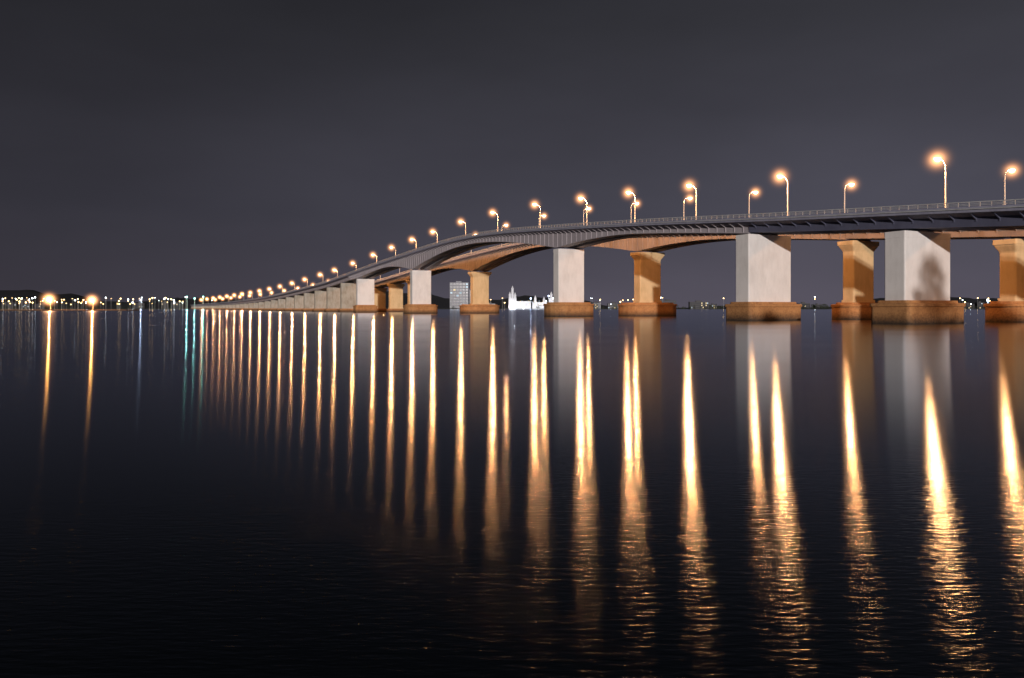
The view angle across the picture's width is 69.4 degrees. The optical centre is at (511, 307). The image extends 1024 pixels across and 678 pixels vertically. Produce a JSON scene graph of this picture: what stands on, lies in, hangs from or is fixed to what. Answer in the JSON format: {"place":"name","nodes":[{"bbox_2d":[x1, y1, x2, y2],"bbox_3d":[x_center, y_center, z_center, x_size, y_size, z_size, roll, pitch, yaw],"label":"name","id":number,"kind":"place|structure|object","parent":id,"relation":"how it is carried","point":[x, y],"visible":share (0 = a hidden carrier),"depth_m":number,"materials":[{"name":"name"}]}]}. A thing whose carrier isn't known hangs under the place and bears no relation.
{"place":"outdoors","nodes":[
{"label":"outdoors","id":0,"kind":"place"},
{"bbox_2d":[108,297,222,307],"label":"wooded hill","id":1,"kind":"structure","parent":0,"point":[158,304],"depth_m":2618.35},
{"bbox_2d":[0,308,984,308],"bbox_3d":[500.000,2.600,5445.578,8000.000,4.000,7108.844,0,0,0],"label":"shore ground","id":2,"kind":"structure","parent":0,"point":[437,308],"depth_m":2057.56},
{"bbox_2d":[1,301,18,308],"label":"lakeside building","id":3,"kind":"structure","parent":2,"relation":"on","point":[9,304],"depth_m":2059.28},
{"bbox_2d":[19,299,31,308],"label":"lakeside building","id":4,"kind":"structure","parent":2,"relation":"on","point":[28,304],"depth_m":2060.45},
{"bbox_2d":[34,303,47,308],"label":"lakeside building","id":5,"kind":"structure","parent":2,"relation":"on","point":[39,306],"depth_m":2063.53,"materials":[{"name":"grey"}]},
{"bbox_2d":[134,302,146,308],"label":"lakeside building","id":6,"kind":"structure","parent":2,"relation":"on","point":[140,304],"depth_m":2075.04,"materials":[{"name":"grey"}]},
{"bbox_2d":[161,301,169,308],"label":"lakeside building","id":7,"kind":"structure","parent":2,"relation":"on","point":[165,304],"depth_m":2074.62,"materials":[{"name":"grey"}]},
{"bbox_2d":[171,302,184,308],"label":"lakeside building","id":8,"kind":"structure","parent":2,"relation":"on","point":[177,305],"depth_m":2071.34,"materials":[{"name":"grey"}]},
{"bbox_2d":[450,281,468,307],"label":"hotel building","id":9,"kind":"structure","parent":2,"relation":"on","point":[459,292],"depth_m":2060.00,"materials":[{"name":"grey concrete"}]},
{"bbox_2d":[450,283,467,307],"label":"windows","id":10,"kind":"structure","parent":9,"relation":"in","point":[450,283],"depth_m":2059.73,"materials":[{"name":"white glass"}]},
{"bbox_2d":[0,304,983,308],"bbox_3d":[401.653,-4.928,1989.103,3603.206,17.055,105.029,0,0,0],"label":"distant tree line","id":11,"kind":"object","parent":2,"relation":"on","point":[538,307],"visible":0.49,"depth_m":2008.36,"materials":[{"name":"black plant"}]},
{"bbox_2d":[2,297,987,308],"bbox_3d":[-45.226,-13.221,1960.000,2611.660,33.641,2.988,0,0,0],"label":"white shore lights","id":12,"kind":"object","parent":2,"relation":"on","point":[182,302],"visible":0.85,"depth_m":1959.68},
{"bbox_2d":[2,297,988,308],"bbox_3d":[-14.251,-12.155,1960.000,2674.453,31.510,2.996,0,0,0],"label":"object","id":13,"kind":"object","parent":2,"relation":"on","point":[179,301],"visible":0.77,"depth_m":1959.88,"materials":[{"name":"grey"}]},
{"bbox_2d":[509,286,552,308],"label":"floodlit hall","id":14,"kind":"structure","parent":2,"relation":"on","point":[514,303],"depth_m":2039.75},
{"bbox_2d":[593,301,599,307],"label":"lakeside building","id":15,"kind":"structure","parent":2,"relation":"on","point":[597,304],"depth_m":2061.69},
{"bbox_2d":[607,302,619,307],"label":"lakeside building","id":16,"kind":"structure","parent":2,"relation":"on","point":[609,305],"depth_m":2064.09,"materials":[{"name":"grey"}]},
{"bbox_2d":[661,299,675,303],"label":"lakeside building","id":17,"kind":"structure","parent":2,"relation":"on","point":[668,301],"depth_m":2079.58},
{"bbox_2d":[688,301,709,308],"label":"lakeside building","id":18,"kind":"structure","parent":2,"relation":"on","point":[698,304],"depth_m":2059.49,"materials":[{"name":"grey"}]},
{"bbox_2d":[690,303,709,307],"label":"windows","id":19,"kind":"structure","parent":18,"relation":"in","point":[690,303],"depth_m":2059.23,"materials":[{"name":"black glass"}]},
{"bbox_2d":[797,302,809,307],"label":"lakeside building","id":20,"kind":"structure","parent":2,"relation":"on","point":[807,305],"depth_m":2073.07,"materials":[{"name":"grey"}]},
{"bbox_2d":[965,303,973,307],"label":"lakeside building","id":21,"kind":"structure","parent":2,"relation":"on","point":[968,305],"depth_m":2056.71,"materials":[{"name":"grey"}]},
{"bbox_2d":[975,301,983,307],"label":"lakeside building","id":22,"kind":"structure","parent":2,"relation":"on","point":[979,304],"depth_m":2060.50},
{"bbox_2d":[0,290,997,307],"bbox_3d":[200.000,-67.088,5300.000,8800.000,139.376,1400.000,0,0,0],"label":"distant hills","id":23,"kind":"structure","parent":0,"point":[18,295],"depth_m":4971.98,"materials":[{"name":"black"}]},
{"bbox_2d":[0,309,1023,677],"bbox_3d":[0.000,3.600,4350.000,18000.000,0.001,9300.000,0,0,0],"label":"lake water","id":24,"kind":"structure","parent":0,"point":[528,493],"depth_m":14.19,"materials":[{"name":"black liquid"}]},
{"bbox_2d":[0,309,139,310],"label":"jetty","id":25,"kind":"object","parent":24,"relation":"in","point":[70,310],"visible":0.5,"depth_m":988.39,"materials":[{"name":"concrete"}]},
{"bbox_2d":[190,199,1023,323],"bbox_3d":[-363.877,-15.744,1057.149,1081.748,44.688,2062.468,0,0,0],"label":"road bridge","id":26,"kind":"structure","parent":24,"relation":"in","point":[917,275],"depth_m":212.26,"materials":[{"name":"concrete"}]},
{"bbox_2d":[533,203,540,227],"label":"street lamp","id":27,"kind":"object","parent":26,"relation":"on","point":[534,204],"visible":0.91,"depth_m":347.87,"materials":[{"name":"white metal"}]},
{"bbox_2d":[687,184,696,215],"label":"street lamp","id":28,"kind":"object","parent":26,"relation":"on","point":[689,185],"visible":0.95,"depth_m":252.36,"materials":[{"name":"white metal"}]},
{"bbox_2d":[777,175,787,215],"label":"street lamp","id":29,"kind":"object","parent":26,"relation":"on","point":[779,176],"visible":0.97,"depth_m":217.37,"materials":[{"name":"white metal"}]},
{"bbox_2d":[934,157,945,207],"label":"street lamp","id":30,"kind":"object","parent":26,"relation":"on","point":[937,159],"visible":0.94,"depth_m":175.35,"materials":[{"name":"white metal"}]},
{"bbox_2d":[374,229,1023,321],"bbox_3d":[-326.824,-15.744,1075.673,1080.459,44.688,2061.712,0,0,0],"label":"road bridge","id":31,"kind":"structure","parent":24,"relation":"in","point":[858,249],"depth_m":304.55,"materials":[{"name":"concrete"}]},
{"bbox_2d":[749,191,757,213],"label":"street lamp","id":32,"kind":"object","parent":31,"relation":"on","point":[755,192],"visible":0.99,"depth_m":264.10,"materials":[{"name":"grey metal"}]},
{"bbox_2d":[844,183,853,212],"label":"street lamp","id":33,"kind":"object","parent":31,"relation":"on","point":[851,184],"visible":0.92,"depth_m":228.74,"materials":[{"name":"grey metal"}]},
{"bbox_2d":[1004,168,1014,204],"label":"street lamp","id":34,"kind":"object","parent":31,"relation":"on","point":[1011,170],"visible":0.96,"depth_m":186.97,"materials":[{"name":"grey metal"}]},
{"bbox_2d":[0,0,1023,307],"label":"sky","id":35,"kind":"structure","parent":0,"point":[157,149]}
]}

